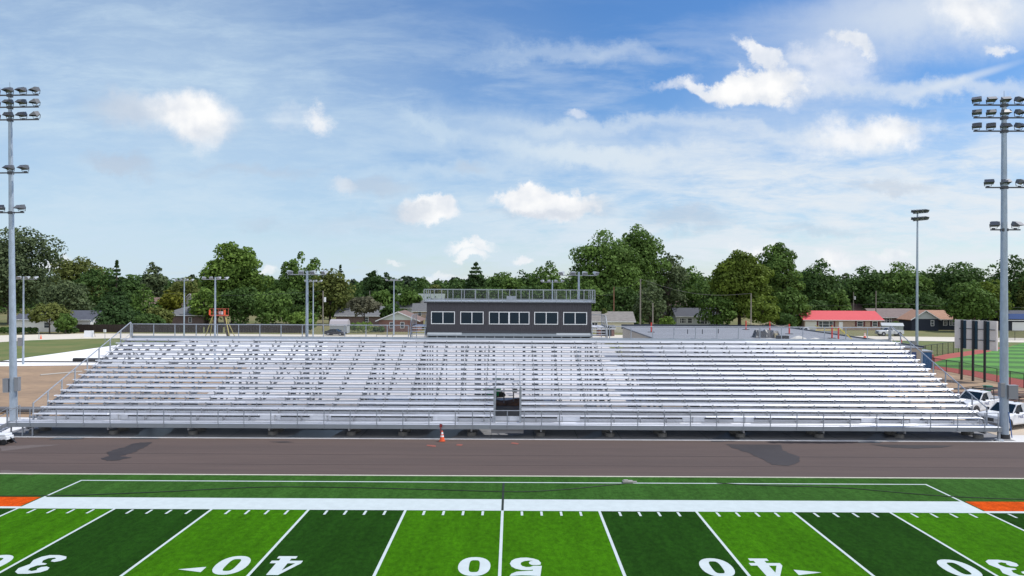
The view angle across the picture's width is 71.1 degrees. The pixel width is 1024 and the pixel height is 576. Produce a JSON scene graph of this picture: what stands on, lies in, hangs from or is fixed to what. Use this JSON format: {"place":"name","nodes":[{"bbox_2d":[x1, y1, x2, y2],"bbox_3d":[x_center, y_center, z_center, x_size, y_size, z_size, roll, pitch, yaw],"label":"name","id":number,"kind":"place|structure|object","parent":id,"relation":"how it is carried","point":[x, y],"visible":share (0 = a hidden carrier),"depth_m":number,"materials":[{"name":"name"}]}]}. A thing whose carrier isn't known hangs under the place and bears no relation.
{"place":"outdoors","nodes":[
{"label":"outdoors","id":0,"kind":"place"},
{"bbox_2d":[0,417,36,431],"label":"slab","id":1,"kind":"structure","parent":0,"point":[2,420],"depth_m":54.93,"materials":[{"name":"concrete"}]},
{"bbox_2d":[0,87,40,420],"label":"light tower","id":2,"kind":"structure","parent":1,"relation":"on","point":[11,384],"depth_m":54.03,"materials":[{"name":"grey metal"}]},
{"bbox_2d":[0,339,174,360],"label":"lawn","id":3,"kind":"structure","parent":0,"point":[32,348],"depth_m":124.31,"materials":[{"name":"green plant"}]},
{"bbox_2d":[0,341,327,365],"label":"concrete pad","id":4,"kind":"object","parent":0,"point":[70,356],"visible":0.22,"depth_m":107.86,"materials":[{"name":"white concrete"}]},
{"bbox_2d":[167,307,217,325],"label":"house","id":5,"kind":"structure","parent":0,"point":[189,319],"depth_m":190.00,"materials":[{"name":"brick"}]},
{"bbox_2d":[375,310,425,331],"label":"house","id":6,"kind":"structure","parent":0,"point":[403,317],"depth_m":171.00,"materials":[{"name":"red brick"}]},
{"bbox_2d":[84,401,726,422],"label":"gravel under stands","id":7,"kind":"structure","parent":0,"point":[504,413],"depth_m":60.94,"materials":[{"name":"grey gravel"}]},
{"bbox_2d":[200,342,655,400],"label":"gravel yard","id":8,"kind":"structure","parent":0,"point":[508,395],"depth_m":87.41,"materials":[{"name":"grey gravel"}]},
{"bbox_2d":[287,270,327,398],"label":"flood pole","id":9,"kind":"object","parent":8,"relation":"on","point":[300,272],"visible":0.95,"depth_m":67.39,"materials":[{"name":"metal"}]},
{"bbox_2d":[423,289,595,402],"bbox_3d":[-0.236,5.311,66.748,15.460,10.375,5.105,0,0,0],"label":"press box","id":10,"kind":"object","parent":8,"relation":"on","point":[511,317],"visible":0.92,"depth_m":64.60,"materials":[{"name":"grey"}]},
{"bbox_2d":[431,311,454,323],"bbox_3d":[-6.218,2.680,64.567,2.146,1.140,0.055,0,0,0],"label":"window","id":11,"kind":"structure","parent":10,"relation":"in","point":[437,317],"depth_m":64.57,"materials":[{"name":"white"}]},
{"bbox_2d":[460,311,483,323],"bbox_3d":[-3.611,2.692,64.567,2.100,1.140,0.055,0,0,0],"label":"window","id":12,"kind":"structure","parent":10,"relation":"in","point":[465,317],"depth_m":64.57,"materials":[{"name":"white"}]},
{"bbox_2d":[534,312,557,324],"bbox_3d":[3.080,2.725,64.567,2.146,1.140,0.055,0,0,0],"label":"window","id":13,"kind":"structure","parent":10,"relation":"in","point":[540,318],"depth_m":64.57,"materials":[{"name":"white"}]},
{"bbox_2d":[563,312,586,324],"bbox_3d":[5.687,2.738,64.567,2.146,1.140,0.055,0,0,0],"label":"window","id":14,"kind":"structure","parent":10,"relation":"in","point":[569,318],"depth_m":64.57,"materials":[{"name":"white"}]},
{"bbox_2d":[0,508,1023,575],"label":"field turf","id":15,"kind":"structure","parent":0,"point":[116,542],"depth_m":29.66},
{"bbox_2d":[0,480,1023,575],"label":"field markings","id":16,"kind":"object","parent":15,"relation":"on","point":[541,505],"visible":1,"depth_m":34.26,"materials":[{"name":"white paint"}]},
{"bbox_2d":[0,437,1023,477],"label":"running track","id":17,"kind":"structure","parent":0,"point":[492,457],"depth_m":44.23,"materials":[{"name":"asphalt"}]},
{"bbox_2d":[101,442,151,460],"bbox_3d":[-24.657,10.375,45.612,1.993,0.001,5.187,0,0,-11],"label":"wet patch","id":18,"kind":"object","parent":17,"relation":"on","point":[116,454],"visible":1,"depth_m":45.49,"materials":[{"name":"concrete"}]},
{"bbox_2d":[726,444,799,465],"bbox_3d":[16.311,10.576,45.596,3.769,0.001,5.942,0,0,0],"label":"wet patch","id":19,"kind":"object","parent":17,"relation":"on","point":[774,454],"visible":1,"depth_m":45.82,"materials":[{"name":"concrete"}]},
{"bbox_2d":[0,474,1023,512],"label":"sideline turf","id":20,"kind":"structure","parent":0,"point":[642,488],"depth_m":37.63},
{"bbox_2d":[20,483,625,495],"bbox_3d":[-10.421,10.429,36.996,33.196,0.042,1.376,0,0,-3],"label":"hose","id":21,"kind":"object","parent":20,"relation":"on","point":[328,487],"visible":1,"depth_m":37.08,"materials":[{"name":"black"}]},
{"bbox_2d":[0,497,1023,510],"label":"orange border","id":22,"kind":"object","parent":20,"relation":"on","point":[984,506],"visible":1,"depth_m":34.97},
{"bbox_2d":[0,356,1023,416],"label":"dirt lot","id":23,"kind":"structure","parent":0,"point":[35,385],"depth_m":79.25,"materials":[{"name":"brown soil"}]},
{"bbox_2d":[0,322,1003,440],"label":"bleachers","id":24,"kind":"object","parent":23,"relation":"on","point":[274,422],"visible":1,"depth_m":55.18,"materials":[{"name":"metal"}]},
{"bbox_2d":[14,436,1023,441],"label":"kerb","id":25,"kind":"structure","parent":23,"relation":"on","point":[517,439],"depth_m":49.68,"materials":[{"name":"grey concrete"}]},
{"bbox_2d":[621,324,924,402],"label":"flat roofed building","id":26,"kind":"structure","parent":23,"relation":"on","point":[687,332],"depth_m":75.50,"materials":[{"name":"grey"}]},
{"bbox_2d":[955,320,997,381],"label":"scoreboard","id":27,"kind":"object","parent":23,"relation":"on","point":[976,335],"visible":0.98,"depth_m":83.08,"materials":[{"name":"black paint"}]},
{"bbox_2d":[971,96,1023,438],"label":"light tower","id":28,"kind":"structure","parent":23,"relation":"on","point":[1006,391],"depth_m":50.81,"materials":[{"name":"grey metal"}]},
{"bbox_2d":[0,308,1023,358],"bbox_3d":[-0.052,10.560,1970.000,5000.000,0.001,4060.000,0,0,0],"label":"ground","id":29,"kind":"structure","parent":0,"point":[318,329],"depth_m":171.28,"materials":[{"name":"green plant"}]},
{"bbox_2d":[0,226,68,323],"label":"broadleaf tree","id":30,"kind":"object","parent":29,"relation":"on","point":[25,260],"visible":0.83,"depth_m":194.04,"materials":[{"name":"green plant"}]},
{"bbox_2d":[20,302,74,333],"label":"broadleaf tree","id":31,"kind":"object","parent":29,"relation":"on","point":[52,310],"visible":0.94,"depth_m":156.57,"materials":[{"name":"green plant"}]},
{"bbox_2d":[16,310,104,331],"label":"house","id":32,"kind":"structure","parent":29,"relation":"on","point":[84,316],"depth_m":164.00,"materials":[{"name":"white"}]},
{"bbox_2d":[53,313,77,333],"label":"broadleaf tree","id":33,"kind":"object","parent":29,"relation":"on","point":[65,321],"visible":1,"depth_m":156.11,"materials":[{"name":"green plant"}]},
{"bbox_2d":[35,280,96,309],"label":"broadleaf tree","id":34,"kind":"object","parent":29,"relation":"on","point":[67,290],"visible":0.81,"depth_m":182.84,"materials":[{"name":"green plant"}]},
{"bbox_2d":[48,256,114,300],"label":"broadleaf tree","id":35,"kind":"object","parent":29,"relation":"on","point":[69,270],"visible":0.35,"depth_m":240.96,"materials":[{"name":"green plant"}]},
{"bbox_2d":[72,267,123,309],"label":"broadleaf tree","id":36,"kind":"object","parent":29,"relation":"on","point":[92,278],"visible":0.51,"depth_m":222.83,"materials":[{"name":"green plant"}]},
{"bbox_2d":[103,260,128,302],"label":"pine tree","id":37,"kind":"object","parent":29,"relation":"on","point":[117,289],"visible":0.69,"depth_m":199.43,"materials":[{"name":"green plant"}]},
{"bbox_2d":[91,292,142,324],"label":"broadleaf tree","id":38,"kind":"object","parent":29,"relation":"on","point":[118,313],"visible":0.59,"depth_m":169.22,"materials":[{"name":"green plant"}]},
{"bbox_2d":[77,324,204,332],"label":"wooden fence","id":39,"kind":"object","parent":29,"relation":"on","point":[136,328],"visible":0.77,"depth_m":163.00,"materials":[{"name":"brown wood"}]},
{"bbox_2d":[129,283,161,312],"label":"broadleaf tree","id":40,"kind":"object","parent":29,"relation":"on","point":[146,299],"visible":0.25,"depth_m":195.27,"materials":[{"name":"green plant"}]},
{"bbox_2d":[131,313,166,324],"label":"broadleaf tree","id":41,"kind":"object","parent":29,"relation":"on","point":[147,319],"visible":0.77,"depth_m":168.24,"materials":[{"name":"green plant"}]},
{"bbox_2d":[138,262,168,298],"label":"broadleaf tree","id":42,"kind":"object","parent":29,"relation":"on","point":[155,280],"visible":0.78,"depth_m":248.75,"materials":[{"name":"green plant"}]},
{"bbox_2d":[157,290,185,310],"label":"broadleaf tree","id":43,"kind":"object","parent":29,"relation":"on","point":[171,301],"visible":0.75,"depth_m":213.40,"materials":[{"name":"green plant"}]},
{"bbox_2d":[167,277,199,296],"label":"broadleaf tree","id":44,"kind":"object","parent":29,"relation":"on","point":[177,286],"visible":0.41,"depth_m":247.28,"materials":[{"name":"green plant"}]},
{"bbox_2d":[185,287,226,325],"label":"broadleaf tree","id":45,"kind":"object","parent":29,"relation":"on","point":[204,296],"visible":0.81,"depth_m":188.00,"materials":[{"name":"green plant"}]},
{"bbox_2d":[197,241,274,323],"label":"broadleaf tree","id":46,"kind":"object","parent":29,"relation":"on","point":[237,266],"visible":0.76,"depth_m":201.39,"materials":[{"name":"green plant"}]},
{"bbox_2d":[216,287,261,323],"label":"broadleaf tree","id":47,"kind":"object","parent":29,"relation":"on","point":[241,297],"visible":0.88,"depth_m":189.56,"materials":[{"name":"green plant"}]},
{"bbox_2d":[225,325,304,332],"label":"wooden fence","id":48,"kind":"object","parent":29,"relation":"on","point":[267,328],"visible":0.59,"depth_m":164.00,"materials":[{"name":"brown wood"}]},
{"bbox_2d":[253,290,292,323],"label":"broadleaf tree","id":49,"kind":"object","parent":29,"relation":"on","point":[273,304],"visible":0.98,"depth_m":177.97,"materials":[{"name":"green plant"}]},
{"bbox_2d":[278,287,321,323],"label":"broadleaf tree","id":50,"kind":"object","parent":29,"relation":"on","point":[299,306],"visible":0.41,"depth_m":194.15,"materials":[{"name":"green plant"}]},
{"bbox_2d":[268,251,334,318],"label":"broadleaf tree","id":51,"kind":"object","parent":29,"relation":"on","point":[297,282],"visible":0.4,"depth_m":198.88,"materials":[{"name":"green plant"}]},
{"bbox_2d":[286,312,318,330],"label":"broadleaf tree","id":52,"kind":"object","parent":29,"relation":"on","point":[296,318],"visible":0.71,"depth_m":166.49,"materials":[{"name":"green plant"}]},
{"bbox_2d":[302,268,355,322],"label":"broadleaf tree","id":53,"kind":"object","parent":29,"relation":"on","point":[332,284],"visible":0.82,"depth_m":197.56,"materials":[{"name":"green plant"}]},
{"bbox_2d":[42,275,672,299],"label":"distant woods","id":54,"kind":"object","parent":29,"relation":"on","point":[418,286],"visible":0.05,"depth_m":327.47,"materials":[{"name":"green plant"}]},
{"bbox_2d":[334,306,384,324],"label":"house","id":55,"kind":"structure","parent":29,"relation":"on","point":[347,313],"depth_m":196.00,"materials":[{"name":"brick"}]},
{"bbox_2d":[346,296,381,325],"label":"broadleaf tree","id":56,"kind":"object","parent":29,"relation":"on","point":[364,305],"visible":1,"depth_m":180.41,"materials":[{"name":"green plant"}]},
{"bbox_2d":[362,270,383,296],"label":"pine tree","id":57,"kind":"object","parent":29,"relation":"on","point":[377,285],"visible":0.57,"depth_m":253.57,"materials":[{"name":"green plant"}]},
{"bbox_2d":[369,289,399,305],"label":"broadleaf tree","id":58,"kind":"object","parent":29,"relation":"on","point":[384,297],"visible":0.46,"depth_m":243.25,"materials":[{"name":"green plant"}]},
{"bbox_2d":[0,291,814,314],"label":"garden thicket","id":59,"kind":"object","parent":29,"relation":"on","point":[129,294],"visible":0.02,"depth_m":265.47,"materials":[{"name":"green plant"}]},
{"bbox_2d":[398,287,422,310],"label":"broadleaf tree","id":60,"kind":"object","parent":29,"relation":"on","point":[413,296],"visible":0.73,"depth_m":252.80,"materials":[{"name":"green plant"}]},
{"bbox_2d":[459,262,487,299],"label":"pine tree","id":61,"kind":"object","parent":29,"relation":"on","point":[472,280],"visible":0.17,"depth_m":248.50,"materials":[{"name":"green plant"}]},
{"bbox_2d":[460,286,506,299],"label":"broadleaf tree","id":62,"kind":"object","parent":29,"relation":"on","point":[493,294],"visible":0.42,"depth_m":237.34,"materials":[{"name":"green plant"}]},
{"bbox_2d":[487,272,525,298],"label":"broadleaf tree","id":63,"kind":"object","parent":29,"relation":"on","point":[504,281],"visible":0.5,"depth_m":257.71,"materials":[{"name":"green plant"}]},
{"bbox_2d":[0,473,1023,478],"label":"kerb","id":64,"kind":"structure","parent":29,"relation":"on","point":[510,476],"depth_m":39.94,"materials":[{"name":"grey concrete"}]},
{"bbox_2d":[514,284,560,298],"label":"broadleaf tree","id":65,"kind":"object","parent":29,"relation":"on","point":[537,294],"visible":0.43,"depth_m":233.23,"materials":[{"name":"green plant"}]},
{"bbox_2d":[526,261,565,298],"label":"broadleaf tree","id":66,"kind":"object","parent":29,"relation":"on","point":[545,277],"visible":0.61,"depth_m":248.06,"materials":[{"name":"green plant"}]},
{"bbox_2d":[565,279,609,310],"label":"broadleaf tree","id":67,"kind":"object","parent":29,"relation":"on","point":[586,285],"visible":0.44,"depth_m":188.44,"materials":[{"name":"green plant"}]},
{"bbox_2d":[564,228,649,310],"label":"broadleaf tree","id":68,"kind":"object","parent":29,"relation":"on","point":[619,268],"visible":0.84,"depth_m":194.93,"materials":[{"name":"green plant"}]},
{"bbox_2d":[591,311,635,332],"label":"house","id":69,"kind":"structure","parent":29,"relation":"on","point":[617,318],"depth_m":172.84,"materials":[{"name":"beige"}]},
{"bbox_2d":[594,286,647,323],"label":"broadleaf tree","id":70,"kind":"object","parent":29,"relation":"on","point":[630,298],"visible":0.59,"depth_m":185.64,"materials":[{"name":"green plant"}]},
{"bbox_2d":[604,223,671,323],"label":"broadleaf tree","id":71,"kind":"object","parent":29,"relation":"on","point":[646,247],"visible":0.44,"depth_m":202.48,"materials":[{"name":"green plant"}]},
{"bbox_2d":[630,279,666,323],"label":"broadleaf tree","id":72,"kind":"object","parent":29,"relation":"on","point":[652,294],"visible":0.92,"depth_m":178.43,"materials":[{"name":"green plant"}]},
{"bbox_2d":[651,251,690,316],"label":"broadleaf tree","id":73,"kind":"object","parent":29,"relation":"on","point":[675,273],"visible":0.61,"depth_m":210.41,"materials":[{"name":"green plant"}]},
{"bbox_2d":[671,265,703,307],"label":"broadleaf tree","id":74,"kind":"object","parent":29,"relation":"on","point":[691,281],"visible":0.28,"depth_m":222.94,"materials":[{"name":"green plant"}]},
{"bbox_2d":[669,308,720,324],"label":"house","id":75,"kind":"structure","parent":29,"relation":"on","point":[682,316],"depth_m":205.12,"materials":[{"name":"grey"}]},
{"bbox_2d":[680,276,715,307],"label":"broadleaf tree","id":76,"kind":"object","parent":29,"relation":"on","point":[694,297],"visible":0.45,"depth_m":213.87,"materials":[{"name":"green plant"}]},
{"bbox_2d":[694,294,737,324],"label":"broadleaf tree","id":77,"kind":"object","parent":29,"relation":"on","point":[722,310],"visible":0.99,"depth_m":186.56,"materials":[{"name":"green plant"}]},
{"bbox_2d":[707,249,774,324],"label":"broadleaf tree","id":78,"kind":"object","parent":29,"relation":"on","point":[740,273],"visible":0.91,"depth_m":187.69,"materials":[{"name":"green plant"}]},
{"bbox_2d":[745,294,780,324],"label":"broadleaf tree","id":79,"kind":"object","parent":29,"relation":"on","point":[766,312],"visible":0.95,"depth_m":178.46,"materials":[{"name":"green plant"}]},
{"bbox_2d":[756,242,805,324],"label":"broadleaf tree","id":80,"kind":"object","parent":29,"relation":"on","point":[780,262],"visible":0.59,"depth_m":202.36,"materials":[{"name":"green plant"}]},
{"bbox_2d":[772,287,811,326],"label":"broadleaf tree","id":81,"kind":"object","parent":29,"relation":"on","point":[792,295],"visible":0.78,"depth_m":188.79,"materials":[{"name":"green plant"}]},
{"bbox_2d":[794,258,845,308],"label":"broadleaf tree","id":82,"kind":"object","parent":29,"relation":"on","point":[818,288],"visible":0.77,"depth_m":231.38,"materials":[{"name":"green plant"}]},
{"bbox_2d":[826,289,852,310],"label":"broadleaf tree","id":83,"kind":"object","parent":29,"relation":"on","point":[839,299],"visible":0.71,"depth_m":213.51,"materials":[{"name":"green plant"}]},
{"bbox_2d":[842,266,902,307],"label":"broadleaf tree","id":84,"kind":"object","parent":29,"relation":"on","point":[861,284],"visible":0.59,"depth_m":245.70,"materials":[{"name":"green plant"}]},
{"bbox_2d":[862,292,918,309],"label":"broadleaf tree","id":85,"kind":"object","parent":29,"relation":"on","point":[883,299],"visible":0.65,"depth_m":231.24,"materials":[{"name":"green plant"}]},
{"bbox_2d":[869,261,936,304],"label":"broadleaf tree","id":86,"kind":"object","parent":29,"relation":"on","point":[903,276],"visible":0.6,"depth_m":241.40,"materials":[{"name":"green plant"}]},
{"bbox_2d":[901,290,947,309],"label":"broadleaf tree","id":87,"kind":"object","parent":29,"relation":"on","point":[932,301],"visible":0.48,"depth_m":229.11,"materials":[{"name":"green plant"}]},
{"bbox_2d":[906,264,951,301],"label":"broadleaf tree","id":88,"kind":"object","parent":29,"relation":"on","point":[933,275],"visible":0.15,"depth_m":248.76,"materials":[{"name":"green plant"}]},
{"bbox_2d":[933,262,990,301],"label":"broadleaf tree","id":89,"kind":"object","parent":29,"relation":"on","point":[966,274],"visible":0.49,"depth_m":238.01,"materials":[{"name":"green plant"}]},
{"bbox_2d":[940,280,999,321],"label":"broadleaf tree","id":90,"kind":"object","parent":29,"relation":"on","point":[979,305],"visible":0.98,"depth_m":179.19,"materials":[{"name":"green plant"}]},
{"bbox_2d":[969,279,1014,320],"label":"broadleaf tree","id":91,"kind":"object","parent":29,"relation":"on","point":[990,286],"visible":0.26,"depth_m":188.11,"materials":[{"name":"green plant"}]},
{"bbox_2d":[986,254,1023,309],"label":"broadleaf tree","id":92,"kind":"object","parent":29,"relation":"on","point":[1017,274],"visible":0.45,"depth_m":218.25,"materials":[{"name":"green plant"}]},
{"bbox_2d":[0,333,1023,341],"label":"road","id":93,"kind":"structure","parent":0,"point":[4,338],"depth_m":153.31,"materials":[{"name":"grey asphalt"}]},
{"bbox_2d":[0,0,1023,284],"label":"sky","id":94,"kind":"structure","parent":0,"point":[433,140],"materials":[{"name":"blue"}]},
{"bbox_2d":[12,427,1013,440],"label":"slab","id":95,"kind":"structure","parent":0,"point":[561,434],"depth_m":51.38,"materials":[{"name":"concrete"}]},
{"bbox_2d":[129,428,172,438],"bbox_3d":[-25.605,10.365,51.223,2.223,0.001,4.182,0,0,-10],"label":"wet patch","id":96,"kind":"object","parent":95,"relation":"on","point":[153,432],"visible":0.86,"depth_m":51.39,"materials":[{"name":"concrete"}]},
{"bbox_2d":[288,430,343,437],"bbox_3d":[-13.952,10.422,51.192,3.367,0.001,3.030,0,0,0],"label":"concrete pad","id":97,"kind":"object","parent":95,"relation":"on","point":[316,434],"visible":1,"depth_m":51.02,"materials":[{"name":"concrete"}]},
{"bbox_2d":[799,311,884,329],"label":"house","id":98,"kind":"structure","parent":0,"point":[847,318],"depth_m":187.00,"materials":[{"name":"red brick"}]},
{"bbox_2d":[713,396,991,433],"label":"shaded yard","id":99,"kind":"structure","parent":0,"point":[825,413],"depth_m":60.97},
{"bbox_2d":[863,308,912,322],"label":"house","id":100,"kind":"structure","parent":0,"point":[888,315],"depth_m":207.21,"materials":[{"name":"brick"}]},
{"bbox_2d":[897,309,940,330],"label":"house","id":101,"kind":"structure","parent":0,"point":[928,321],"depth_m":186.00,"materials":[{"name":"black"}]},
{"bbox_2d":[927,310,974,329],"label":"house","id":102,"kind":"structure","parent":0,"point":[946,322],"depth_m":190.00,"materials":[{"name":"black"}]},
{"bbox_2d":[892,341,1023,356],"bbox_3d":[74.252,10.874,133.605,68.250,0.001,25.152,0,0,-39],"label":"fence","id":103,"kind":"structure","parent":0,"point":[947,348],"depth_m":133.67,"materials":[{"name":"metal"}]},
{"bbox_2d":[910,209,928,344],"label":"sports light pole","id":104,"kind":"object","parent":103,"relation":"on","point":[917,219],"visible":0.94,"depth_m":118.86,"materials":[{"name":"grey metal"}]},
{"bbox_2d":[932,346,1023,387],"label":"warning track","id":105,"kind":"structure","parent":0,"point":[1014,381],"depth_m":92.63,"materials":[{"name":"red ceramic"}]},
{"bbox_2d":[934,410,1023,434],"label":"parking slab","id":106,"kind":"structure","parent":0,"point":[1018,429],"depth_m":54.17,"materials":[{"name":"concrete"}]},
{"bbox_2d":[945,385,998,413],"bbox_3d":[39.809,9.663,61.377,5.800,2.185,2.400,0,0,-27],"label":"pickup truck","id":107,"kind":"object","parent":106,"relation":"on","point":[983,397],"visible":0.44,"depth_m":60.73,"materials":[{"name":"white paint"}]},
{"bbox_2d":[975,396,1023,430],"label":"pickup truck","id":108,"kind":"object","parent":106,"relation":"on","point":[1016,410],"visible":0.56,"depth_m":54.25,"materials":[{"name":"white paint"}]},
{"bbox_2d":[935,343,1023,379],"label":"outfield","id":109,"kind":"structure","parent":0,"point":[1016,358],"depth_m":104.24,"materials":[{"name":"green plant"}]},
{"bbox_2d":[980,310,1023,330],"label":"house","id":110,"kind":"structure","parent":0,"point":[1015,324],"depth_m":188.00,"materials":[{"name":"black"}]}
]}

